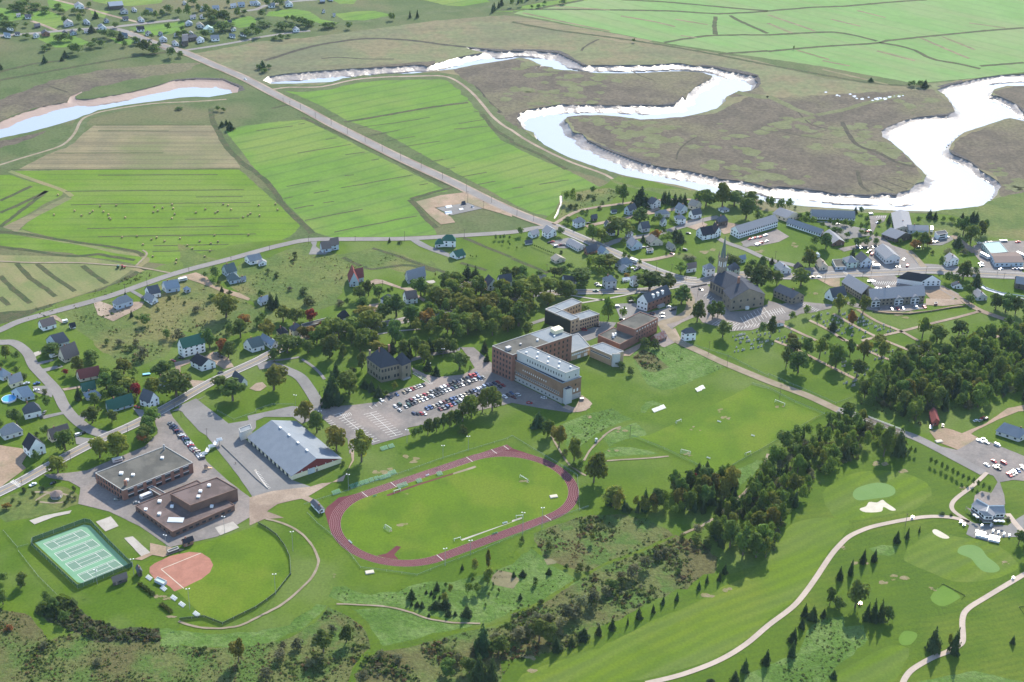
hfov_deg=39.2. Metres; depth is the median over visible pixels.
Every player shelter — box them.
[154,576,166,585]
[167,546,178,553]
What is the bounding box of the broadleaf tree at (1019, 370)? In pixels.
[1014,367,1023,381]
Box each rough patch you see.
[743,616,867,681]
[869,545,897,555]
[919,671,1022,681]
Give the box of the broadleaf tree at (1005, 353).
[996,351,1009,358]
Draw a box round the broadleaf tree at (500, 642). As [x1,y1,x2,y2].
[489,635,509,653]
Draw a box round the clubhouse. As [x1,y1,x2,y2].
[965,499,1008,524]
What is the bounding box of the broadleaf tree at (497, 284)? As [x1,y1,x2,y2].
[493,279,504,290]
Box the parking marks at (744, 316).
[704,295,769,329]
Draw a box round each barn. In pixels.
[107,1,122,8]
[182,34,187,45]
[188,34,197,40]
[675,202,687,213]
[687,199,701,208]
[929,407,939,426]
[995,422,1023,441]
[1014,276,1023,289]
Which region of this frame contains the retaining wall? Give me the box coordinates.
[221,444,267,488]
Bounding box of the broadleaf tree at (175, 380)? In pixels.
[157,369,191,396]
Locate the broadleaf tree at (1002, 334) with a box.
[999,327,1007,340]
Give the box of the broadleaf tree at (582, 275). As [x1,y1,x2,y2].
[570,267,591,285]
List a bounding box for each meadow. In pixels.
[0,175,62,225]
[0,234,141,264]
[15,169,299,263]
[57,280,277,367]
[159,244,216,288]
[219,242,439,320]
[226,120,446,236]
[287,79,598,215]
[336,248,413,267]
[503,15,652,42]
[513,0,1023,82]
[556,188,616,220]
[603,458,694,503]
[606,177,697,198]
[674,253,695,260]
[922,220,954,235]
[933,192,1023,241]
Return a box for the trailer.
[979,252,989,258]
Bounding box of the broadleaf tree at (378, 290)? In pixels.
[372,285,385,297]
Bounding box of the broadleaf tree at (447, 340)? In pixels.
[444,338,449,351]
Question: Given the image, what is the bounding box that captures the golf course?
[501,440,1023,681]
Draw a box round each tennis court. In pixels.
[44,530,88,549]
[54,534,78,545]
[55,539,99,560]
[65,543,89,556]
[66,549,110,570]
[76,554,100,566]
[78,560,121,580]
[87,564,112,576]
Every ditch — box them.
[0,51,166,80]
[0,60,64,72]
[0,186,32,200]
[0,191,47,212]
[0,191,48,226]
[0,231,144,256]
[0,246,135,260]
[0,275,31,303]
[0,296,10,305]
[11,169,152,169]
[15,263,57,296]
[35,263,76,291]
[65,189,243,191]
[71,202,249,204]
[80,265,108,283]
[87,226,232,228]
[98,130,143,130]
[98,234,246,236]
[99,174,217,175]
[152,250,212,251]
[154,244,228,245]
[185,218,238,219]
[201,196,242,196]
[208,108,314,233]
[272,104,289,108]
[299,144,350,152]
[301,117,453,187]
[305,209,362,220]
[335,216,415,231]
[341,175,410,187]
[342,257,361,266]
[343,102,467,122]
[358,117,429,127]
[363,264,435,271]
[372,247,444,272]
[397,141,439,147]
[407,199,438,227]
[409,187,452,199]
[460,262,487,270]
[462,237,512,257]
[480,114,567,169]
[501,8,768,14]
[511,21,931,86]
[512,258,548,273]
[523,12,609,31]
[539,0,583,7]
[555,6,609,9]
[620,15,675,26]
[625,0,767,11]
[664,34,767,42]
[675,19,707,24]
[712,16,717,34]
[718,50,768,54]
[729,15,768,33]
[767,23,792,32]
[768,0,924,11]
[768,15,814,30]
[768,27,1023,51]
[768,31,877,40]
[797,50,828,59]
[822,69,887,84]
[823,60,849,65]
[830,19,859,26]
[857,10,885,17]
[877,50,914,60]
[880,43,980,68]
[920,38,968,58]
[943,37,975,49]
[969,23,1005,27]
[979,62,1023,66]
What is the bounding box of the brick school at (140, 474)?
[95,444,193,499]
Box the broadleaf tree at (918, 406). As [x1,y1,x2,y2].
[908,399,923,419]
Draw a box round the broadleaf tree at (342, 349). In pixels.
[338,343,346,354]
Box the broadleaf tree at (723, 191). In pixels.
[715,182,731,205]
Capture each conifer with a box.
[62,50,68,57]
[74,385,81,400]
[87,25,96,32]
[92,10,98,18]
[115,31,123,40]
[226,120,235,131]
[258,60,266,67]
[265,292,275,310]
[274,294,280,307]
[319,371,347,408]
[332,361,340,378]
[358,378,368,389]
[367,380,375,392]
[373,384,384,397]
[387,338,396,354]
[406,340,413,359]
[406,589,416,600]
[422,358,432,371]
[427,336,435,352]
[428,600,440,610]
[430,365,440,376]
[433,582,439,591]
[440,598,451,611]
[445,608,452,616]
[460,264,471,283]
[460,604,472,619]
[470,654,489,681]
[471,266,480,278]
[472,622,491,658]
[480,340,488,352]
[483,352,489,361]
[484,654,499,681]
[517,570,526,577]
[529,411,544,429]
[546,567,551,575]
[551,636,563,653]
[566,637,575,647]
[577,628,590,643]
[594,624,601,636]
[608,618,616,631]
[619,502,632,514]
[629,186,649,207]
[634,501,639,513]
[635,606,643,619]
[641,488,650,513]
[660,192,665,204]
[665,191,671,204]
[671,194,677,205]
[671,229,679,238]
[673,230,686,243]
[677,194,685,205]
[682,193,687,205]
[690,501,697,512]
[694,462,701,474]
[699,497,706,513]
[705,482,716,506]
[714,491,723,515]
[716,570,721,581]
[717,529,725,548]
[721,564,728,574]
[729,671,740,681]
[733,487,737,497]
[740,657,749,673]
[741,504,746,518]
[760,649,770,667]
[784,461,788,476]
[787,627,797,644]
[787,640,796,658]
[791,488,798,507]
[797,616,805,629]
[800,603,807,617]
[806,606,819,622]
[819,609,825,618]
[828,319,837,332]
[828,669,837,680]
[835,566,843,580]
[843,445,849,460]
[847,558,853,575]
[850,248,855,257]
[859,549,866,564]
[860,417,865,431]
[861,602,871,622]
[870,549,877,562]
[870,598,879,623]
[877,599,886,623]
[881,381,888,399]
[886,213,890,223]
[890,427,909,457]
[893,530,901,543]
[900,401,906,416]
[904,527,909,538]
[920,80,928,88]
[924,625,942,655]
[926,210,932,218]
[933,211,937,219]
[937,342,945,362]
[941,388,950,412]
[947,627,961,657]
[950,376,960,399]
[952,234,964,248]
[969,211,974,222]
[969,370,975,383]
[970,270,982,288]
[975,212,979,221]
[987,367,995,387]
[1000,378,1008,393]
[1009,635,1015,644]
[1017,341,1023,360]
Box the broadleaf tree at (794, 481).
[786,473,804,490]
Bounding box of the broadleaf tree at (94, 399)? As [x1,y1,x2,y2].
[88,392,99,405]
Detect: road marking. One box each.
[0,281,680,487]
[0,283,682,491]
[0,287,676,495]
[677,267,1016,279]
[678,270,1023,281]
[684,274,1012,284]
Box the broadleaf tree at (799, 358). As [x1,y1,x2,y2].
[789,351,809,372]
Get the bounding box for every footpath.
[263,356,299,362]
[301,359,325,378]
[377,328,419,334]
[571,293,634,299]
[906,250,926,266]
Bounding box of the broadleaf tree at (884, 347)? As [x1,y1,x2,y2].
[878,340,890,359]
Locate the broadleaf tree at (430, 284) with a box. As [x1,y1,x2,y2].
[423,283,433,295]
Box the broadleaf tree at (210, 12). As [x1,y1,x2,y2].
[203,9,219,17]
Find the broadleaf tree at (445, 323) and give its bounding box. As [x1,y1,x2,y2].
[439,312,451,332]
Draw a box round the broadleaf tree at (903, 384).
[896,380,912,391]
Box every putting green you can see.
[853,483,894,499]
[957,545,999,572]
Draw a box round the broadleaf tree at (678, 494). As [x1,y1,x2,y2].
[674,487,686,503]
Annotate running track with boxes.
[325,494,353,530]
[330,451,578,566]
[368,445,512,490]
[377,546,400,558]
[387,473,452,495]
[506,449,530,454]
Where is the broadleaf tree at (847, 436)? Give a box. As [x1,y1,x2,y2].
[841,434,853,449]
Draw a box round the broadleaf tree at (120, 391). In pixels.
[115,387,127,396]
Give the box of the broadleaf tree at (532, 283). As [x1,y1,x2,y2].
[515,273,543,298]
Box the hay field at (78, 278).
[0,258,129,311]
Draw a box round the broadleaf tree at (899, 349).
[891,347,903,356]
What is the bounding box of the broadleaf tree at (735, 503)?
[730,496,741,512]
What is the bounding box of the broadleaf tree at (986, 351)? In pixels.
[977,345,994,364]
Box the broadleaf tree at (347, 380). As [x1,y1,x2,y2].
[336,369,357,394]
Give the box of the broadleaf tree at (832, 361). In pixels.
[827,352,835,367]
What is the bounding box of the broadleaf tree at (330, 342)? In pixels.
[320,333,340,357]
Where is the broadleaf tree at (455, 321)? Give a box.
[445,312,460,333]
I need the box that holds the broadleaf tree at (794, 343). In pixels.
[787,338,801,351]
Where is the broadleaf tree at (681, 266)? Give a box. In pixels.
[674,261,687,272]
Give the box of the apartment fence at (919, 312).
[873,305,965,313]
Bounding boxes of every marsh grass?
[500,97,512,100]
[509,86,519,89]
[518,87,528,90]
[521,61,535,65]
[523,73,538,77]
[528,102,546,104]
[535,73,551,75]
[547,89,559,93]
[560,81,577,86]
[567,86,582,90]
[569,73,583,77]
[581,81,597,85]
[586,100,598,103]
[589,116,601,119]
[590,76,607,80]
[592,73,604,75]
[604,126,613,129]
[610,129,621,134]
[611,79,621,82]
[615,142,626,145]
[616,136,631,138]
[623,132,641,136]
[631,120,647,124]
[632,142,645,146]
[632,148,649,151]
[635,130,648,135]
[643,127,663,132]
[645,121,658,123]
[646,134,661,138]
[646,144,657,147]
[647,153,659,156]
[653,136,667,143]
[660,125,676,129]
[671,136,683,141]
[686,144,702,148]
[700,163,719,170]
[707,159,724,163]
[709,145,721,148]
[722,166,735,170]
[728,134,749,137]
[729,172,741,175]
[732,176,751,179]
[741,167,751,171]
[742,147,760,155]
[743,175,754,179]
[746,148,759,152]
[752,171,767,174]
[753,176,764,181]
[754,130,769,134]
[758,162,774,168]
[760,173,778,180]
[761,126,772,130]
[773,173,787,179]
[774,123,791,128]
[784,180,795,184]
[792,179,804,184]
[794,124,808,129]
[806,144,823,149]
[813,121,824,124]
[828,126,841,129]
[830,130,845,136]
[833,143,846,147]
[840,125,857,129]
[846,144,859,149]
[851,157,868,159]
[854,124,867,129]
[856,153,873,156]
[859,130,871,133]
[859,144,874,150]
[862,161,876,164]
[866,141,877,144]
[872,144,886,149]
[873,160,885,164]
[883,151,900,158]
[885,144,897,147]
[886,148,903,152]
[893,99,904,102]
[903,103,916,108]
[923,99,939,102]
[993,172,1006,175]
[1008,182,1023,187]
[1011,178,1023,184]
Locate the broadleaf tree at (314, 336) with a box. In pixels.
[307,330,324,343]
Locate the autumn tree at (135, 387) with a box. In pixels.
[130,383,140,396]
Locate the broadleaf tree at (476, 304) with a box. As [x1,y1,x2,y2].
[472,300,480,313]
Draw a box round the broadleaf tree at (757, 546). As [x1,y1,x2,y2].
[748,531,767,557]
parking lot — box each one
[44,410,248,546]
[310,347,574,453]
[658,285,831,346]
[741,229,788,245]
[838,215,916,264]
[846,302,926,310]
[869,275,910,287]
[924,285,958,298]
[941,438,1023,514]
[973,241,1023,268]
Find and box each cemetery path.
[774,340,857,379]
[784,324,816,340]
[809,320,844,340]
[833,313,874,336]
[837,336,888,359]
[856,309,918,340]
[861,310,979,340]
[886,340,922,356]
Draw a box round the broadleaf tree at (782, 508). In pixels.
[772,502,788,522]
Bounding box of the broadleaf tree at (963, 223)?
[956,216,970,235]
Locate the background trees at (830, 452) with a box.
[0,0,1023,643]
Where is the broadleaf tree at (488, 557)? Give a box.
[485,549,490,567]
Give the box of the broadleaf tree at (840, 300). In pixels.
[832,293,848,311]
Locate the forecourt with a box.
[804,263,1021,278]
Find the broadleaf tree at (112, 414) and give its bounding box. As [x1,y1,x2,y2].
[105,409,117,422]
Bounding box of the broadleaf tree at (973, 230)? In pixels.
[964,225,981,242]
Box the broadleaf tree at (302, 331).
[296,326,308,338]
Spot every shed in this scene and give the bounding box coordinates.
[68,322,75,328]
[183,286,190,292]
[240,275,246,281]
[450,248,465,258]
[524,239,532,244]
[550,254,565,263]
[590,214,597,220]
[625,231,632,236]
[646,248,652,252]
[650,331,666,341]
[776,320,784,326]
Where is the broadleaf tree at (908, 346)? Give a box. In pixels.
[905,343,921,349]
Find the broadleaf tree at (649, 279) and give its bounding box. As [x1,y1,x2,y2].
[634,271,666,291]
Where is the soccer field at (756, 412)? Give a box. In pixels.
[635,385,824,472]
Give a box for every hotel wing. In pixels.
[881,228,912,241]
[891,210,911,231]
[907,224,928,233]
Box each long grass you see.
[160,604,326,647]
[329,548,577,622]
[354,607,472,645]
[562,408,630,450]
[602,423,658,457]
[633,344,724,389]
[641,401,663,412]
[738,460,762,485]
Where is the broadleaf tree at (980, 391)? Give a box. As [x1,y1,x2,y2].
[971,381,989,407]
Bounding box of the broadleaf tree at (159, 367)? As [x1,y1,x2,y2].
[149,360,173,375]
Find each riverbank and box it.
[0,79,238,128]
[263,47,1023,206]
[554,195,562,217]
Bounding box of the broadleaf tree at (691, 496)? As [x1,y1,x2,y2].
[683,490,697,510]
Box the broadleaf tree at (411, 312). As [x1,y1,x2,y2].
[401,304,419,324]
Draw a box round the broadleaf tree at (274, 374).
[264,363,288,389]
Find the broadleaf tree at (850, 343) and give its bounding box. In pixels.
[846,338,856,356]
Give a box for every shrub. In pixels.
[38,641,48,649]
[92,657,101,665]
[114,339,124,343]
[132,339,138,346]
[135,345,147,358]
[170,328,184,339]
[192,305,200,311]
[258,667,271,681]
[273,647,284,659]
[277,641,286,647]
[290,637,303,649]
[305,658,314,667]
[327,624,337,630]
[335,299,343,306]
[354,670,368,681]
[376,649,385,657]
[392,653,402,663]
[453,653,462,664]
[469,646,475,655]
[488,632,500,640]
[509,626,525,640]
[522,621,531,633]
[528,611,544,622]
[542,612,554,620]
[554,616,567,634]
[557,603,577,618]
[571,605,581,618]
[574,595,590,609]
[587,587,600,605]
[600,585,611,596]
[615,571,625,581]
[626,562,641,577]
[637,556,653,569]
[653,549,662,560]
[662,546,669,553]
[686,256,696,260]
[693,524,703,532]
[777,460,784,468]
[807,471,814,479]
[866,420,874,428]
[866,425,874,432]
[924,403,935,410]
[944,248,952,253]
[959,248,968,254]
[963,400,973,409]
[1008,386,1015,392]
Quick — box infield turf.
[341,457,567,559]
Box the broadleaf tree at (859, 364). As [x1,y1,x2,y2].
[849,358,867,377]
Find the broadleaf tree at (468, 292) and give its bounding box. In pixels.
[462,287,474,297]
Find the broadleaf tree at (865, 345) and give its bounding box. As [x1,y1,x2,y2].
[856,339,873,358]
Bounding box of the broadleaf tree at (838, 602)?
[833,596,846,609]
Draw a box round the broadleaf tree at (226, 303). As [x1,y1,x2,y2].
[211,292,238,317]
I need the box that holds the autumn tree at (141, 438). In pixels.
[136,433,146,441]
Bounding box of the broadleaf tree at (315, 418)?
[307,410,323,432]
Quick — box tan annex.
[571,333,623,366]
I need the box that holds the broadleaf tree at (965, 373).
[957,369,971,382]
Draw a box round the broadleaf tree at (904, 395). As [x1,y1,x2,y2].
[897,389,913,405]
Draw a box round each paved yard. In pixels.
[0,445,26,486]
[29,510,71,523]
[33,386,51,396]
[38,359,53,364]
[43,365,62,371]
[43,412,62,418]
[50,315,62,322]
[62,385,79,390]
[75,436,91,443]
[94,301,143,320]
[96,516,117,530]
[125,536,149,555]
[130,290,143,298]
[133,408,143,416]
[135,543,183,559]
[173,397,271,495]
[174,359,203,386]
[179,272,249,299]
[179,399,309,490]
[205,352,233,368]
[215,522,238,534]
[248,406,310,422]
[249,382,265,390]
[249,451,353,524]
[309,241,327,253]
[370,279,424,301]
[411,240,449,256]
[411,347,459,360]
[416,192,511,223]
[437,203,481,214]
[550,238,569,247]
[571,321,615,340]
[573,395,591,411]
[615,303,676,321]
[623,343,640,355]
[647,207,674,214]
[686,219,707,229]
[715,221,739,233]
[817,221,870,239]
[818,278,839,286]
[873,305,962,312]
[925,290,952,298]
[926,298,963,305]
[930,236,952,244]
[930,428,977,449]
[962,515,1023,542]
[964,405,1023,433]
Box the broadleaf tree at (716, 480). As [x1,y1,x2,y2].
[710,473,720,489]
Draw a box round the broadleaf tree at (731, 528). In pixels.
[721,519,740,547]
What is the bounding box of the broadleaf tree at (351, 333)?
[345,325,355,342]
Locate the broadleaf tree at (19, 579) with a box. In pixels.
[15,571,27,586]
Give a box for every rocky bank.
[163,78,244,91]
[467,47,585,64]
[564,120,652,164]
[628,96,684,104]
[695,64,760,89]
[770,186,896,194]
[887,111,954,126]
[938,80,962,87]
[950,149,980,167]
[996,95,1023,111]
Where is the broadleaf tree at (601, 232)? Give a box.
[596,228,607,240]
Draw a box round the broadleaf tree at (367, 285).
[361,279,374,295]
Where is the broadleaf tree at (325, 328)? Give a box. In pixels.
[315,320,332,335]
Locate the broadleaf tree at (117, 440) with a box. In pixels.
[105,431,129,455]
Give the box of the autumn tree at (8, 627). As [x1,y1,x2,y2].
[4,624,12,630]
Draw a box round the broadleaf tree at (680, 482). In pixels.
[675,477,689,490]
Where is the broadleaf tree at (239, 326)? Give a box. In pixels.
[231,319,246,337]
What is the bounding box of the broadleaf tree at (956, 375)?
[953,372,962,386]
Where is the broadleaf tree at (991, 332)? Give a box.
[984,324,996,339]
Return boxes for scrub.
[0,607,369,681]
[534,514,673,571]
[633,350,668,371]
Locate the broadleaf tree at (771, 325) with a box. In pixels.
[767,316,776,333]
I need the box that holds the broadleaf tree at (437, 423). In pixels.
[433,417,441,430]
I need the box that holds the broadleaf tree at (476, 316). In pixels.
[468,311,484,329]
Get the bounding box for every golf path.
[645,515,969,681]
[900,572,1023,681]
[949,472,988,522]
[1005,513,1023,530]
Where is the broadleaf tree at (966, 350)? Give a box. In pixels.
[961,347,976,362]
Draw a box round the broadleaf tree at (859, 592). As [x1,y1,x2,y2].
[847,579,870,607]
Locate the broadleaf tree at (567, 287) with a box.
[555,280,577,296]
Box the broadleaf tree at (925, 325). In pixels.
[917,317,931,337]
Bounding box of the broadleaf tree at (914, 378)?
[905,373,919,388]
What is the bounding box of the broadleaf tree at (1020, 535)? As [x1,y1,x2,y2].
[1014,530,1023,543]
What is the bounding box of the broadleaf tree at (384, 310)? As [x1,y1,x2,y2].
[375,303,392,321]
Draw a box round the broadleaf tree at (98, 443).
[88,436,108,457]
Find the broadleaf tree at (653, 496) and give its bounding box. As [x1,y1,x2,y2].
[649,493,658,508]
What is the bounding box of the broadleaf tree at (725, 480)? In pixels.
[718,476,731,494]
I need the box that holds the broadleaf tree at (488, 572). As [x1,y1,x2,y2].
[483,567,493,583]
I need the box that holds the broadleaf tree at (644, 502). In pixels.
[639,495,650,510]
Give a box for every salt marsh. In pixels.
[0,63,199,119]
[0,131,44,147]
[196,15,1012,212]
[364,61,434,67]
[453,59,706,133]
[567,89,954,194]
[694,71,765,97]
[953,118,1023,196]
[993,86,1023,107]
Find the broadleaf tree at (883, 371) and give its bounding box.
[874,368,886,382]
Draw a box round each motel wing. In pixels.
[730,214,777,238]
[773,207,799,221]
[786,218,824,236]
[809,209,855,220]
[822,229,844,245]
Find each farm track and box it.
[0,99,226,164]
[0,255,139,270]
[9,170,73,196]
[18,229,149,271]
[31,21,56,29]
[55,0,142,22]
[185,30,309,50]
[274,75,613,178]
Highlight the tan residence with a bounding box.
[544,298,599,333]
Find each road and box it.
[0,19,179,36]
[0,224,556,331]
[0,283,685,495]
[0,339,107,435]
[108,27,165,49]
[124,31,555,224]
[233,0,314,12]
[256,0,556,38]
[258,362,326,410]
[532,318,544,323]
[553,198,690,224]
[554,224,696,278]
[563,405,589,411]
[585,207,659,226]
[603,215,717,245]
[640,254,673,260]
[658,287,838,411]
[673,267,1023,285]
[717,238,794,266]
[743,238,767,246]
[836,407,985,474]
[940,287,1019,323]
[951,235,976,252]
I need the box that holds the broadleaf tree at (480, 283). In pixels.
[471,276,486,296]
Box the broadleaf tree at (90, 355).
[82,349,98,363]
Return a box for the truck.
[139,490,152,499]
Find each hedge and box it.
[137,581,154,594]
[158,601,173,612]
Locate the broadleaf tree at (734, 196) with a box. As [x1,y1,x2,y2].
[726,191,745,206]
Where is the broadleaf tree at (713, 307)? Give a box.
[706,300,717,318]
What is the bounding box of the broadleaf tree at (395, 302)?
[383,293,405,316]
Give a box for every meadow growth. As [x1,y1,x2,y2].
[74,285,253,365]
[236,245,404,309]
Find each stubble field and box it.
[4,197,71,231]
[20,125,239,169]
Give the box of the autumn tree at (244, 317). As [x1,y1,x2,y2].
[237,314,249,321]
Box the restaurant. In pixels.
[565,238,585,251]
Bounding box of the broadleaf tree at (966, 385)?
[958,380,972,393]
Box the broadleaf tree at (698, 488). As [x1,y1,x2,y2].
[691,484,701,496]
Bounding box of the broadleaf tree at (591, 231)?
[585,224,598,239]
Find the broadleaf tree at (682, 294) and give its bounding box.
[672,284,691,304]
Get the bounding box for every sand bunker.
[860,500,895,511]
[932,529,948,538]
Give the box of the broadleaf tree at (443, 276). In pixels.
[438,273,450,287]
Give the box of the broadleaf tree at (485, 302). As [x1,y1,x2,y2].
[475,296,495,317]
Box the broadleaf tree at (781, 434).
[776,430,793,447]
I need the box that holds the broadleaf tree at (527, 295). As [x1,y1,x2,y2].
[521,291,535,310]
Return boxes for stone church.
[709,235,765,310]
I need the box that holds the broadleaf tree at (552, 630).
[545,622,557,641]
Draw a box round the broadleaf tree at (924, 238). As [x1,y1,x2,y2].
[917,232,930,248]
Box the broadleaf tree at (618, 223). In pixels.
[603,215,633,234]
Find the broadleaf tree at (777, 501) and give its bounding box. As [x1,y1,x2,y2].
[771,499,781,505]
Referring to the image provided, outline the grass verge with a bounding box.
[0,268,148,323]
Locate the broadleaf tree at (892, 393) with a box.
[885,385,897,405]
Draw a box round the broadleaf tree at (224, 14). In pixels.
[214,10,230,19]
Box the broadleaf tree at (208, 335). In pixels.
[199,328,214,348]
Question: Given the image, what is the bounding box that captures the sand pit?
[453,466,475,473]
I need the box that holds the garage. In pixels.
[435,238,443,247]
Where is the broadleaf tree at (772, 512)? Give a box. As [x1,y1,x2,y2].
[765,507,780,523]
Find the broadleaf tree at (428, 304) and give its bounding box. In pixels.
[422,301,433,310]
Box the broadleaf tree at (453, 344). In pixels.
[449,338,458,352]
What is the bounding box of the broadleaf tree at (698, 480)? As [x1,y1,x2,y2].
[694,477,702,485]
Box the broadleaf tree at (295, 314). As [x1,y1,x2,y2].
[288,308,302,322]
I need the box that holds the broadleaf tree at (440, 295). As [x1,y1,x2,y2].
[432,288,450,306]
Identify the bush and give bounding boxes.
[89,626,96,634]
[126,345,134,349]
[299,287,307,295]
[303,295,315,304]
[458,424,467,433]
[533,577,537,585]
[545,539,552,549]
[562,449,568,455]
[575,563,583,572]
[616,361,625,368]
[618,576,626,586]
[627,366,634,374]
[639,337,649,347]
[650,338,660,349]
[679,532,685,539]
[693,535,701,544]
[703,538,711,547]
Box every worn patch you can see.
[702,593,711,596]
[899,576,908,579]
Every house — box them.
[0,367,10,380]
[0,422,23,439]
[3,32,10,37]
[7,372,22,388]
[10,385,34,400]
[22,401,41,419]
[22,432,45,457]
[24,14,30,18]
[37,316,56,330]
[41,29,49,35]
[45,332,69,346]
[46,423,69,441]
[57,341,79,362]
[63,19,72,26]
[69,29,76,34]
[74,2,83,8]
[75,365,100,381]
[80,380,96,392]
[83,19,89,24]
[83,389,101,400]
[97,23,106,29]
[105,393,133,410]
[112,295,132,309]
[120,7,127,13]
[122,16,128,20]
[136,26,144,31]
[139,388,158,406]
[143,291,157,304]
[144,284,160,296]
[159,36,167,41]
[161,279,179,292]
[172,40,178,45]
[177,333,205,356]
[185,20,192,25]
[190,353,215,370]
[196,21,203,27]
[196,36,204,42]
[203,25,213,32]
[210,35,219,40]
[212,5,218,9]
[221,262,236,275]
[226,272,240,283]
[232,370,247,384]
[237,2,244,6]
[243,336,264,352]
[244,253,262,264]
[257,295,267,305]
[258,258,266,265]
[260,333,277,348]
[268,2,274,7]
[276,326,288,334]
[284,0,292,6]
[288,322,300,335]
[292,26,299,31]
[301,318,324,326]
[319,240,330,252]
[330,237,338,250]
[337,310,349,320]
[347,265,358,286]
[354,267,363,281]
[402,290,417,303]
[404,266,425,283]
[442,234,455,246]
[485,274,495,290]
[497,273,512,285]
[528,228,539,237]
[542,225,556,238]
[561,275,576,283]
[572,216,584,227]
[584,243,597,254]
[597,246,608,254]
[602,274,617,288]
[606,228,615,235]
[615,257,632,267]
[618,264,630,272]
[622,277,629,281]
[624,203,636,214]
[626,236,641,250]
[629,275,638,286]
[636,285,671,310]
[638,221,650,232]
[645,234,662,245]
[647,196,660,208]
[654,209,670,216]
[660,217,666,226]
[666,241,675,250]
[674,213,686,224]
[681,327,696,340]
[686,262,696,272]
[688,208,701,218]
[696,225,714,239]
[702,263,714,276]
[712,222,720,237]
[715,215,727,225]
[718,206,729,212]
[727,262,739,273]
[739,254,745,262]
[794,262,802,268]
[824,286,846,300]
[843,256,857,267]
[897,272,940,285]
[943,252,958,266]
[951,281,963,288]
[972,288,986,300]
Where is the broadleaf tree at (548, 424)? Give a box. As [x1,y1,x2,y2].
[542,419,554,435]
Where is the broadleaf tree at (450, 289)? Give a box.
[443,287,454,298]
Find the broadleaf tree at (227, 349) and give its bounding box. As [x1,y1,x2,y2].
[221,340,235,357]
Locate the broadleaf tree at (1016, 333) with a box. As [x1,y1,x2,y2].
[1003,329,1020,348]
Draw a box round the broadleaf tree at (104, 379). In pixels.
[96,372,112,389]
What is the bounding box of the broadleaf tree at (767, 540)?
[763,536,773,557]
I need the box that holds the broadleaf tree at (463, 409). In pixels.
[458,402,468,421]
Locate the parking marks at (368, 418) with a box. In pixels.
[326,399,400,442]
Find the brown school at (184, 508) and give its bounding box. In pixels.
[135,477,237,536]
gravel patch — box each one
[491,570,519,588]
[544,559,555,564]
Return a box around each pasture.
[0,8,59,28]
[33,10,63,27]
[37,32,87,46]
[47,0,73,10]
[90,10,108,17]
[93,0,161,5]
[110,38,133,44]
[130,21,184,34]
[223,16,255,27]
[266,9,336,24]
[334,0,355,3]
[336,11,387,19]
[426,0,488,5]
[495,0,585,11]
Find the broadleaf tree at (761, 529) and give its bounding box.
[754,524,773,541]
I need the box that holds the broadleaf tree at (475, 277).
[469,275,478,293]
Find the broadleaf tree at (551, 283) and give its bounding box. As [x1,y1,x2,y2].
[541,276,560,292]
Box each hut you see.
[111,572,127,585]
[135,564,142,575]
[181,535,193,546]
[310,499,324,513]
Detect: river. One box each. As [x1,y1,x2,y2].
[0,87,231,137]
[271,57,1023,210]
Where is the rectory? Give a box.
[773,284,803,303]
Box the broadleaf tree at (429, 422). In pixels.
[422,418,434,434]
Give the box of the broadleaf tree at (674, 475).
[667,469,680,482]
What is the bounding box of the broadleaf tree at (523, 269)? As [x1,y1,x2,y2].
[518,265,528,275]
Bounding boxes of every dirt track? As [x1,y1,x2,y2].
[0,261,169,272]
[135,250,147,265]
[178,518,319,628]
[337,603,479,623]
[550,435,585,475]
[583,426,620,459]
[607,456,668,460]
[683,454,769,533]
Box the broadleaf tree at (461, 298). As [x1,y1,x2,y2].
[456,295,467,305]
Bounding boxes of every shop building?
[774,261,791,273]
[815,258,828,270]
[832,259,846,269]
[855,251,871,267]
[874,243,900,263]
[934,230,947,239]
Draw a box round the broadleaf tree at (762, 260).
[757,256,768,267]
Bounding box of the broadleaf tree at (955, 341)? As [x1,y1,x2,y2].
[952,334,966,347]
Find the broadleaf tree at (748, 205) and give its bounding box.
[739,197,759,217]
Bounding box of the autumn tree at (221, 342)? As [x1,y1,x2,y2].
[215,338,226,350]
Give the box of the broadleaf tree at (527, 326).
[522,321,532,333]
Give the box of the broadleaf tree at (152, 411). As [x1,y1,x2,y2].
[143,406,160,421]
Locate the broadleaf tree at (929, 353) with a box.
[923,350,937,361]
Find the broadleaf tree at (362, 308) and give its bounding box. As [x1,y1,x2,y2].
[353,305,376,315]
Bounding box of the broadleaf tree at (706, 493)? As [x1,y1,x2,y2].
[698,485,715,502]
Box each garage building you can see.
[982,241,1007,254]
[989,252,1023,266]
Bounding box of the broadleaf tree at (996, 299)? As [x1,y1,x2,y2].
[990,293,1003,309]
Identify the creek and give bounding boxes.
[48,85,67,91]
[264,38,465,60]
[321,57,363,58]
[475,85,502,112]
[580,39,599,50]
[675,138,694,159]
[778,130,826,139]
[798,112,838,130]
[840,121,914,166]
[855,170,869,191]
[981,286,1021,298]
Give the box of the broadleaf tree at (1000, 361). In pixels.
[991,355,1007,371]
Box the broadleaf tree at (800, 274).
[791,267,810,285]
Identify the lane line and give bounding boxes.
[330,451,578,566]
[331,452,576,564]
[333,453,574,563]
[335,454,573,562]
[337,455,571,561]
[340,456,568,559]
[340,456,569,560]
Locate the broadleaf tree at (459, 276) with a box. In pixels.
[446,271,465,283]
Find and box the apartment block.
[841,274,925,306]
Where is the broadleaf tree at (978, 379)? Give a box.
[972,377,982,390]
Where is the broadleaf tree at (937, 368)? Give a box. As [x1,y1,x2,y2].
[928,362,943,375]
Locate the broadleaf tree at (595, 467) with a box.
[584,451,607,482]
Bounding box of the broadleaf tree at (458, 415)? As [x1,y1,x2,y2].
[452,409,462,424]

